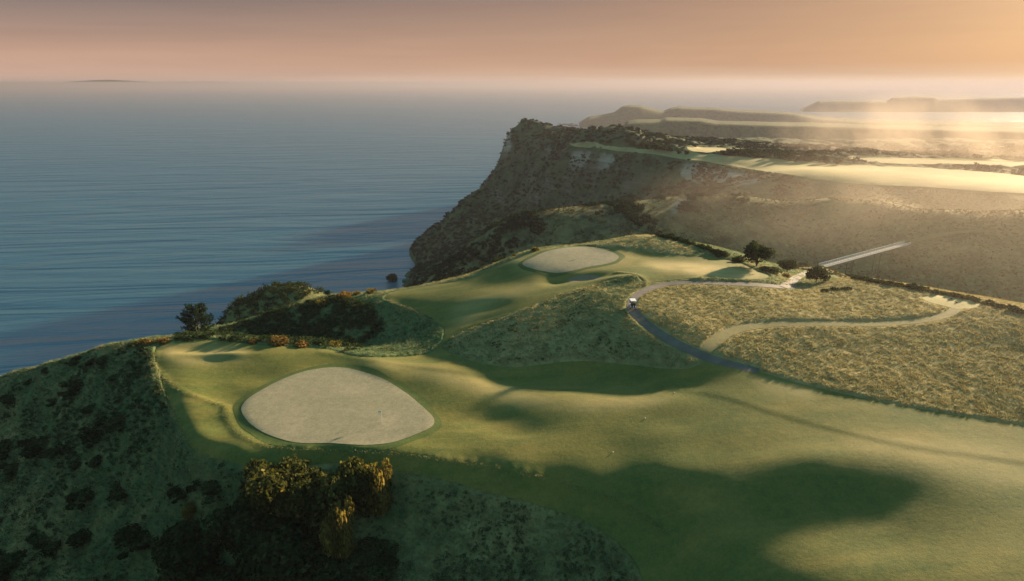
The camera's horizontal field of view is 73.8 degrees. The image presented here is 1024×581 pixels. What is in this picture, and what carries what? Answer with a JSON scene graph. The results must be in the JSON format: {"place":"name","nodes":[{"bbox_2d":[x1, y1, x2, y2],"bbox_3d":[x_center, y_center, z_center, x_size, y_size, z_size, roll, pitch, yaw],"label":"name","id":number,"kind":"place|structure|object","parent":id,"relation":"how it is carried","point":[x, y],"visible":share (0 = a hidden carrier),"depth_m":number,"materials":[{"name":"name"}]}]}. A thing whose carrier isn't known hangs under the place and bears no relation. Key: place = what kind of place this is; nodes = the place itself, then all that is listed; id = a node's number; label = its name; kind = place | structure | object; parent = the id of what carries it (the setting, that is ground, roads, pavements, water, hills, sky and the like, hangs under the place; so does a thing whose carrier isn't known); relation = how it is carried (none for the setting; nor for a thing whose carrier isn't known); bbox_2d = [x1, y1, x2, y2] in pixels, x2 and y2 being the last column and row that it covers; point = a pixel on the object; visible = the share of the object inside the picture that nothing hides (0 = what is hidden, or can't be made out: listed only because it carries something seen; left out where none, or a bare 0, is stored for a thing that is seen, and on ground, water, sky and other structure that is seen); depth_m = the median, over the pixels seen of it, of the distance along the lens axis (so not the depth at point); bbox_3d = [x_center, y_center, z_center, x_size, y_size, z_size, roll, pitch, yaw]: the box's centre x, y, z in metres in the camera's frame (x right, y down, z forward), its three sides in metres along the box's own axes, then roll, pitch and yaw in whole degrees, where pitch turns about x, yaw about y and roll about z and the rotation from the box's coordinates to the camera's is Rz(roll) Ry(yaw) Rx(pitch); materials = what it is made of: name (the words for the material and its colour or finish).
{"place":"outdoors","nodes":[
{"label":"outdoors","id":0,"kind":"place"},
{"bbox_2d":[31,80,286,85],"bbox_3d":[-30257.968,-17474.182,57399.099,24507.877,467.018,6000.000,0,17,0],"label":"hills","id":1,"kind":"structure","parent":0,"point":[107,83],"depth_m":56477.78,"materials":[{"name":"grey"}]},
{"bbox_2d":[0,85,1023,375],"bbox_3d":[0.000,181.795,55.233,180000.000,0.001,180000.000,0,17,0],"label":"sea","id":2,"kind":"structure","parent":0,"point":[130,213],"depth_m":1421.25,"materials":[{"name":"liquid"}]},
{"bbox_2d":[0,234,1023,580],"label":"terrain","id":3,"kind":"structure","parent":0,"point":[390,523],"depth_m":123.02,"materials":[{"name":"green plant"}]},
{"bbox_2d":[0,438,13,460],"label":"hillside bush","id":4,"kind":"object","parent":3,"relation":"on","point":[4,445],"visible":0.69,"depth_m":141.13,"materials":[{"name":"green plant"}]},
{"bbox_2d":[0,394,16,404],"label":"hillside bush","id":5,"kind":"object","parent":3,"relation":"on","point":[5,398],"visible":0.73,"depth_m":149.86,"materials":[{"name":"green plant"}]},
{"bbox_2d":[0,461,18,482],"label":"hillside bush","id":6,"kind":"object","parent":3,"relation":"on","point":[11,469],"visible":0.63,"depth_m":134.69,"materials":[{"name":"green plant"}]},
{"bbox_2d":[0,549,22,575],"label":"hillside bush","id":7,"kind":"object","parent":3,"relation":"on","point":[10,564],"visible":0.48,"depth_m":118.86,"materials":[{"name":"green plant"}]},
{"bbox_2d":[16,436,48,458],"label":"hillside bush","id":8,"kind":"object","parent":3,"relation":"on","point":[34,446],"visible":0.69,"depth_m":132.91,"materials":[{"name":"green plant"}]},
{"bbox_2d":[10,531,58,560],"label":"hillside bush","id":9,"kind":"object","parent":3,"relation":"on","point":[39,542],"visible":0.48,"depth_m":117.03,"materials":[{"name":"green plant"}]},
{"bbox_2d":[45,398,56,406],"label":"hillside bush","id":10,"kind":"object","parent":3,"relation":"on","point":[51,401],"visible":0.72,"depth_m":140.66,"materials":[{"name":"green plant"}]},
{"bbox_2d":[41,444,80,469],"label":"hillside bush","id":11,"kind":"object","parent":3,"relation":"on","point":[56,451],"visible":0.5,"depth_m":125.36,"materials":[{"name":"green plant"}]},
{"bbox_2d":[46,527,92,550],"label":"hillside bush","id":12,"kind":"object","parent":3,"relation":"on","point":[78,538],"visible":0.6,"depth_m":113.05,"materials":[{"name":"green plant"}]},
{"bbox_2d":[57,379,84,397],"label":"hillside bush","id":13,"kind":"object","parent":3,"relation":"on","point":[73,386],"visible":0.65,"depth_m":138.77,"materials":[{"name":"green plant"}]},
{"bbox_2d":[64,356,82,365],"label":"hillside bush","id":14,"kind":"object","parent":3,"relation":"on","point":[72,361],"visible":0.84,"depth_m":145.98,"materials":[{"name":"green plant"}]},
{"bbox_2d":[64,487,94,509],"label":"hillside bush","id":15,"kind":"object","parent":3,"relation":"on","point":[84,495],"visible":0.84,"depth_m":116.30,"materials":[{"name":"green plant"}]},
{"bbox_2d":[80,403,95,414],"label":"hillside bush","id":16,"kind":"object","parent":3,"relation":"on","point":[88,408],"visible":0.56,"depth_m":130.75,"materials":[{"name":"green plant"}]},
{"bbox_2d":[80,425,102,448],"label":"hillside bush","id":17,"kind":"object","parent":3,"relation":"on","point":[88,435],"visible":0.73,"depth_m":122.47,"materials":[{"name":"green plant"}]},
{"bbox_2d":[84,454,102,467],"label":"hillside bush","id":18,"kind":"object","parent":3,"relation":"on","point":[94,462],"visible":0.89,"depth_m":118.26,"materials":[{"name":"green plant"}]},
{"bbox_2d":[85,355,109,368],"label":"hillside bush","id":19,"kind":"object","parent":3,"relation":"on","point":[102,361],"visible":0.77,"depth_m":141.52,"materials":[{"name":"green plant"}]},
{"bbox_2d":[94,411,125,431],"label":"hillside bush","id":20,"kind":"object","parent":3,"relation":"on","point":[116,420],"visible":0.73,"depth_m":121.38,"materials":[{"name":"green plant"}]},
{"bbox_2d":[105,374,115,381],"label":"hillside bush","id":21,"kind":"object","parent":3,"relation":"on","point":[111,377],"visible":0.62,"depth_m":134.79,"materials":[{"name":"green plant"}]},
{"bbox_2d":[0,346,231,580],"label":"hillside scrub","id":22,"kind":"object","parent":3,"relation":"on","point":[6,414],"visible":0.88,"depth_m":124.24,"materials":[{"name":"green plant"}]},
{"bbox_2d":[105,486,128,501],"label":"hillside bush","id":23,"kind":"object","parent":3,"relation":"on","point":[117,493],"visible":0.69,"depth_m":113.97,"materials":[{"name":"green plant"}]},
{"bbox_2d":[116,343,132,354],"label":"hillside bush","id":24,"kind":"object","parent":3,"relation":"on","point":[127,346],"visible":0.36,"depth_m":143.81,"materials":[{"name":"green plant"}]},
{"bbox_2d":[112,522,153,559],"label":"hillside bush","id":25,"kind":"object","parent":3,"relation":"on","point":[127,535],"visible":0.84,"depth_m":108.79,"materials":[{"name":"green plant"}]},
{"bbox_2d":[132,337,147,346],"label":"rim shrub","id":26,"kind":"object","parent":3,"relation":"on","point":[136,343],"visible":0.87,"depth_m":141.45,"materials":[{"name":"green plant"}]},
{"bbox_2d":[141,338,153,345],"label":"rim shrub","id":27,"kind":"object","parent":3,"relation":"on","point":[145,343],"visible":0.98,"depth_m":141.23,"materials":[{"name":"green plant"}]},
{"bbox_2d":[166,482,186,503],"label":"hillside bush","id":28,"kind":"object","parent":3,"relation":"on","point":[175,491],"visible":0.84,"depth_m":104.90,"materials":[{"name":"green plant"}]},
{"bbox_2d":[148,519,223,580],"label":"bush","id":29,"kind":"object","parent":3,"relation":"on","point":[182,549],"visible":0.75,"depth_m":99.41,"materials":[{"name":"green plant"}]},
{"bbox_2d":[180,500,196,520],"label":"bush","id":30,"kind":"object","parent":3,"relation":"on","point":[186,512],"visible":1,"depth_m":103.47,"materials":[{"name":"green plant"}]},
{"bbox_2d":[175,302,215,331],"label":"pine tree","id":31,"kind":"object","parent":3,"relation":"on","point":[189,321],"visible":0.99,"depth_m":179.43,"materials":[{"name":"green plant"}]},
{"bbox_2d":[185,479,221,503],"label":"hillside bush","id":32,"kind":"object","parent":3,"relation":"on","point":[210,488],"visible":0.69,"depth_m":101.87,"materials":[{"name":"green plant"}]},
{"bbox_2d":[199,495,276,555],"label":"bush","id":33,"kind":"object","parent":3,"relation":"on","point":[233,522],"visible":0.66,"depth_m":96.28,"materials":[{"name":"green plant"}]},
{"bbox_2d":[236,453,310,517],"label":"bush","id":34,"kind":"object","parent":3,"relation":"on","point":[265,487],"visible":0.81,"depth_m":96.01,"materials":[{"name":"green plant"}]},
{"bbox_2d":[232,513,325,580],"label":"bush","id":35,"kind":"object","parent":3,"relation":"on","point":[284,550],"visible":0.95,"depth_m":91.39,"materials":[{"name":"green plant"}]},
{"bbox_2d":[0,265,628,580],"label":"tussock grass","id":36,"kind":"structure","parent":3,"relation":"on","point":[464,554],"depth_m":107.22,"materials":[{"name":"green plant"}]},
{"bbox_2d":[280,464,351,523],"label":"bush","id":37,"kind":"object","parent":3,"relation":"on","point":[319,495],"visible":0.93,"depth_m":95.28,"materials":[{"name":"green plant"}]},
{"bbox_2d":[315,298,328,306],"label":"rim shrub","id":38,"kind":"object","parent":3,"relation":"on","point":[321,301],"visible":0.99,"depth_m":181.69,"materials":[{"name":"green plant"}]},
{"bbox_2d":[329,340,341,347],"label":"rim shrub","id":39,"kind":"object","parent":3,"relation":"on","point":[334,343],"visible":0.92,"depth_m":142.23,"materials":[{"name":"green plant"}]},
{"bbox_2d":[318,495,355,562],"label":"bush","id":40,"kind":"object","parent":3,"relation":"on","point":[337,536],"visible":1,"depth_m":92.77,"materials":[{"name":"green plant"}]},
{"bbox_2d":[241,367,433,444],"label":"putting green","id":41,"kind":"object","parent":3,"relation":"on","point":[341,405],"visible":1,"depth_m":114.78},
{"bbox_2d":[233,363,441,452],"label":"green collar","id":42,"kind":"object","parent":3,"relation":"on","point":[245,424],"visible":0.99,"depth_m":109.72,"materials":[{"name":"plant"}]},
{"bbox_2d":[334,290,353,300],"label":"rim shrub","id":43,"kind":"object","parent":3,"relation":"on","point":[347,294],"visible":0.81,"depth_m":182.61,"materials":[{"name":"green plant"}]},
{"bbox_2d":[334,456,393,520],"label":"bush","id":44,"kind":"object","parent":3,"relation":"on","point":[354,470],"visible":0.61,"depth_m":96.69,"materials":[{"name":"green plant"}]},
{"bbox_2d":[365,288,376,293],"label":"rim shrub","id":45,"kind":"object","parent":3,"relation":"on","point":[370,290],"visible":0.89,"depth_m":183.27,"materials":[{"name":"green plant"}]},
{"bbox_2d":[355,457,393,519],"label":"bush","id":46,"kind":"object","parent":3,"relation":"on","point":[381,498],"visible":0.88,"depth_m":97.28,"materials":[{"name":"green plant"}]},
{"bbox_2d":[349,536,401,580],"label":"bush","id":47,"kind":"object","parent":3,"relation":"on","point":[373,564],"visible":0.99,"depth_m":93.14,"materials":[{"name":"green plant"}]},
{"bbox_2d":[522,247,618,272],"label":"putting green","id":48,"kind":"object","parent":3,"relation":"on","point":[561,260],"visible":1,"depth_m":178.28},
{"bbox_2d":[518,245,624,276],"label":"green collar","id":49,"kind":"object","parent":3,"relation":"on","point":[551,274],"visible":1,"depth_m":174.93,"materials":[{"name":"plant"}]},
{"bbox_2d":[155,246,1023,580],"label":"fairway","id":50,"kind":"structure","parent":3,"relation":"on","point":[725,474],"depth_m":99.50,"materials":[{"name":"green plant"}]},
{"bbox_2d":[155,337,169,344],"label":"rim shrub","id":51,"kind":"object","parent":50,"relation":"on","point":[164,340],"visible":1,"depth_m":141.25,"materials":[{"name":"brown plant"}]},
{"bbox_2d":[247,337,257,343],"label":"rim shrub","id":52,"kind":"object","parent":50,"relation":"on","point":[250,341],"visible":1,"depth_m":140.94,"materials":[{"name":"brown plant"}]},
{"bbox_2d":[267,335,288,345],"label":"rim shrub","id":53,"kind":"object","parent":50,"relation":"on","point":[280,340],"visible":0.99,"depth_m":140.33,"materials":[{"name":"brown plant"}]},
{"bbox_2d":[294,339,307,347],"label":"rim shrub","id":54,"kind":"object","parent":50,"relation":"on","point":[303,344],"visible":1,"depth_m":140.19,"materials":[{"name":"brown plant"}]},
{"bbox_2d":[568,275,602,281],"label":"sand bunker","id":55,"kind":"object","parent":50,"relation":"on","point":[578,278],"visible":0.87,"depth_m":166.06},
{"bbox_2d":[731,255,744,262],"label":"bush","id":56,"kind":"object","parent":50,"relation":"on","point":[734,259],"visible":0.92,"depth_m":177.41,"materials":[{"name":"green plant"}]},
{"bbox_2d":[664,233,673,238],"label":"bush","id":57,"kind":"object","parent":3,"relation":"on","point":[669,236],"visible":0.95,"depth_m":192.70,"materials":[{"name":"green plant"}]},
{"bbox_2d":[679,237,689,242],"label":"bush","id":58,"kind":"object","parent":3,"relation":"on","point":[682,240],"visible":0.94,"depth_m":190.50,"materials":[{"name":"green plant"}]},
{"bbox_2d":[699,244,711,249],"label":"bush","id":59,"kind":"object","parent":3,"relation":"on","point":[705,247],"visible":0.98,"depth_m":185.16,"materials":[{"name":"green plant"}]},
{"bbox_2d":[708,248,719,252],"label":"bush","id":60,"kind":"object","parent":3,"relation":"on","point":[712,250],"visible":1,"depth_m":183.49,"materials":[{"name":"green plant"}]},
{"bbox_2d":[718,250,729,256],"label":"bush","id":61,"kind":"object","parent":3,"relation":"on","point":[724,253],"visible":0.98,"depth_m":182.09,"materials":[{"name":"green plant"}]},
{"bbox_2d":[741,240,775,265],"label":"broadleaf tree","id":62,"kind":"object","parent":3,"relation":"on","point":[754,251],"visible":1,"depth_m":169.15,"materials":[{"name":"green plant"}]},
{"bbox_2d":[759,265,782,273],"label":"bush","id":63,"kind":"object","parent":3,"relation":"on","point":[769,269],"visible":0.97,"depth_m":167.68,"materials":[{"name":"green plant"}]},
{"bbox_2d":[777,259,797,270],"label":"broadleaf tree","id":64,"kind":"object","parent":3,"relation":"on","point":[787,265],"visible":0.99,"depth_m":187.23,"materials":[{"name":"green plant"}]},
{"bbox_2d":[805,265,830,281],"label":"broadleaf tree","id":65,"kind":"object","parent":3,"relation":"on","point":[815,272],"visible":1,"depth_m":165.49,"materials":[{"name":"green plant"}]},
{"bbox_2d":[857,276,869,281],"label":"bush","id":66,"kind":"object","parent":3,"relation":"on","point":[862,278],"visible":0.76,"depth_m":162.21,"materials":[{"name":"green plant"}]},
{"bbox_2d":[867,278,884,283],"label":"bush","id":67,"kind":"object","parent":3,"relation":"on","point":[879,281],"visible":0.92,"depth_m":159.76,"materials":[{"name":"green plant"}]},
{"bbox_2d":[881,280,894,285],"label":"bush","id":68,"kind":"object","parent":3,"relation":"on","point":[887,282],"visible":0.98,"depth_m":157.46,"materials":[{"name":"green plant"}]},
{"bbox_2d":[894,282,904,286],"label":"bush","id":69,"kind":"object","parent":3,"relation":"on","point":[896,284],"visible":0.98,"depth_m":156.47,"materials":[{"name":"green plant"}]},
{"bbox_2d":[904,283,918,289],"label":"bush","id":70,"kind":"object","parent":3,"relation":"on","point":[913,286],"visible":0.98,"depth_m":154.77,"materials":[{"name":"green plant"}]},
{"bbox_2d":[916,285,930,291],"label":"bush","id":71,"kind":"object","parent":3,"relation":"on","point":[923,288],"visible":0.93,"depth_m":153.58,"materials":[{"name":"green plant"}]},
{"bbox_2d":[981,299,996,305],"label":"bush","id":72,"kind":"object","parent":3,"relation":"on","point":[986,302],"visible":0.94,"depth_m":144.38,"materials":[{"name":"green plant"}]},
{"bbox_2d":[991,303,1005,307],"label":"bush","id":73,"kind":"object","parent":3,"relation":"on","point":[1001,305],"visible":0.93,"depth_m":141.60,"materials":[{"name":"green plant"}]},
{"bbox_2d":[1005,304,1021,312],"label":"bush","id":74,"kind":"object","parent":3,"relation":"on","point":[1013,308],"visible":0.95,"depth_m":139.32,"materials":[{"name":"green plant"}]},
{"bbox_2d":[0,0,1023,84],"label":"sky","id":75,"kind":"structure","parent":0,"point":[291,42],"materials":[{"name":"orange"}]},
{"bbox_2d":[219,119,1023,324],"bbox_3d":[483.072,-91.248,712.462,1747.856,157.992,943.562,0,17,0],"label":"hills","id":76,"kind":"structure","parent":0,"point":[767,235],"depth_m":364.06,"materials":[{"name":"brown plant"}]},
{"bbox_2d":[215,280,333,324],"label":"thicket","id":77,"kind":"object","parent":76,"relation":"on","point":[276,285],"visible":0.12,"depth_m":254.40,"materials":[{"name":"green plant"}]},
{"bbox_2d":[173,294,385,350],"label":"slope scrub","id":78,"kind":"object","parent":76,"relation":"on","point":[310,335],"visible":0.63,"depth_m":170.25,"materials":[{"name":"green plant"}]},
{"bbox_2d":[385,273,397,281],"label":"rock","id":79,"kind":"object","parent":76,"relation":"on","point":[391,276],"visible":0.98,"depth_m":682.99,"materials":[{"name":"black stone"}]},
{"bbox_2d":[494,255,504,261],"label":"rim shrub","id":80,"kind":"object","parent":76,"relation":"on","point":[498,258],"visible":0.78,"depth_m":330.04,"materials":[{"name":"green plant"}]},
{"bbox_2d":[652,143,660,149],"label":"plateau tree","id":81,"kind":"object","parent":76,"relation":"on","point":[655,145],"visible":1,"depth_m":587.24,"materials":[{"name":"green plant"}]},
{"bbox_2d":[405,118,1023,286],"bbox_3d":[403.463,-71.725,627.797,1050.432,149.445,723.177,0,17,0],"label":"headland scrub","id":82,"kind":"object","parent":76,"relation":"on","point":[516,217],"visible":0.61,"depth_m":615.53,"materials":[{"name":"plant"}]},
{"bbox_2d":[734,148,741,155],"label":"plateau tree","id":83,"kind":"object","parent":76,"relation":"on","point":[738,151],"visible":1,"depth_m":542.88,"materials":[{"name":"green plant"}]},
{"bbox_2d":[755,151,763,156],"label":"plateau tree","id":84,"kind":"object","parent":76,"relation":"on","point":[758,154],"visible":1,"depth_m":545.95,"materials":[{"name":"green plant"}]},
{"bbox_2d":[773,151,781,157],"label":"plateau tree","id":85,"kind":"object","parent":76,"relation":"on","point":[778,154],"visible":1,"depth_m":536.11,"materials":[{"name":"green plant"}]},
{"bbox_2d":[784,151,792,158],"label":"plateau tree","id":86,"kind":"object","parent":76,"relation":"on","point":[788,154],"visible":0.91,"depth_m":532.36,"materials":[{"name":"green plant"}]},
{"bbox_2d":[790,155,798,161],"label":"plateau tree","id":87,"kind":"object","parent":76,"relation":"on","point":[795,157],"visible":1,"depth_m":526.98,"materials":[{"name":"green plant"}]},
{"bbox_2d":[570,141,1023,192],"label":"fairway","id":88,"kind":"structure","parent":76,"relation":"on","point":[924,177],"depth_m":459.07,"materials":[{"name":"plant"}]},
{"bbox_2d":[833,157,843,164],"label":"plateau tree","id":89,"kind":"object","parent":88,"relation":"on","point":[839,161],"visible":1,"depth_m":511.94,"materials":[{"name":"green plant"}]},
{"bbox_2d":[804,151,816,159],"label":"plateau tree","id":90,"kind":"object","parent":76,"relation":"on","point":[810,155],"visible":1,"depth_m":529.89,"materials":[{"name":"green plant"}]},
{"bbox_2d":[818,155,830,162],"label":"plateau tree","id":91,"kind":"object","parent":76,"relation":"on","point":[825,158],"visible":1,"depth_m":519.31,"materials":[{"name":"green plant"}]},
{"bbox_2d":[819,241,910,277],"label":"footbridge","id":92,"kind":"object","parent":76,"relation":"on","point":[884,249],"visible":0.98,"depth_m":290.43,"materials":[{"name":"white paint"}]},
{"bbox_2d":[687,147,741,152],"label":"field","id":93,"kind":"structure","parent":0,"point":[705,149],"depth_m":605.13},
{"bbox_2d":[627,281,808,372],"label":"cart path","id":94,"kind":"structure","parent":0,"point":[639,317],"depth_m":132.67,"materials":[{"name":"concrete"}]},
{"bbox_2d":[629,298,635,308],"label":"golf cart","id":95,"kind":"object","parent":94,"relation":"on","point":[632,303],"visible":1,"depth_m":139.80,"materials":[{"name":"white paint"}]},
{"bbox_2d":[779,268,812,287],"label":"cart path","id":96,"kind":"structure","parent":0,"point":[795,280],"depth_m":166.05,"materials":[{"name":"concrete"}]},
{"bbox_2d":[579,105,1023,127],"bbox_3d":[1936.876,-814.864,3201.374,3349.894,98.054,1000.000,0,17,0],"label":"hills","id":97,"kind":"structure","parent":0,"point":[622,115],"depth_m":3103.17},
{"bbox_2d":[624,117,1023,140],"bbox_3d":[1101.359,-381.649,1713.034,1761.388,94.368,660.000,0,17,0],"label":"hills","id":98,"kind":"structure","parent":0,"point":[681,126],"depth_m":1643.54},
{"bbox_2d":[701,308,960,354],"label":"mown path","id":99,"kind":"structure","parent":0,"point":[712,343],"depth_m":136.16,"materials":[{"name":"plant"}]},
{"bbox_2d":[800,96,1023,111],"bbox_3d":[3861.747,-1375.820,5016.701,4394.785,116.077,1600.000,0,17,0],"label":"hills","id":100,"kind":"structure","parent":0,"point":[937,104],"depth_m":4791.56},
{"bbox_2d":[846,155,1023,166],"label":"field","id":101,"kind":"structure","parent":0,"point":[955,161],"depth_m":559.02,"materials":[{"name":"plant"}]},
{"bbox_2d":[909,229,982,242],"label":"cart path","id":102,"kind":"structure","parent":0,"point":[940,235],"depth_m":320.98,"materials":[{"name":"concrete"}]},
{"bbox_2d":[922,295,983,308],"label":"tee ground","id":103,"kind":"structure","parent":0,"point":[945,300],"depth_m":147.19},
{"bbox_2d":[947,292,962,297],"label":"bush","id":104,"kind":"object","parent":103,"relation":"on","point":[954,295],"visible":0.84,"depth_m":150.50,"materials":[{"name":"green plant"}]},
{"bbox_2d":[958,294,971,299],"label":"bush","id":105,"kind":"object","parent":103,"relation":"on","point":[963,297],"visible":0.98,"depth_m":148.71,"materials":[{"name":"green plant"}]},
{"bbox_2d":[969,296,982,302],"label":"bush","id":106,"kind":"object","parent":103,"relation":"on","point":[974,299],"visible":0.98,"depth_m":147.27,"materials":[{"name":"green plant"}]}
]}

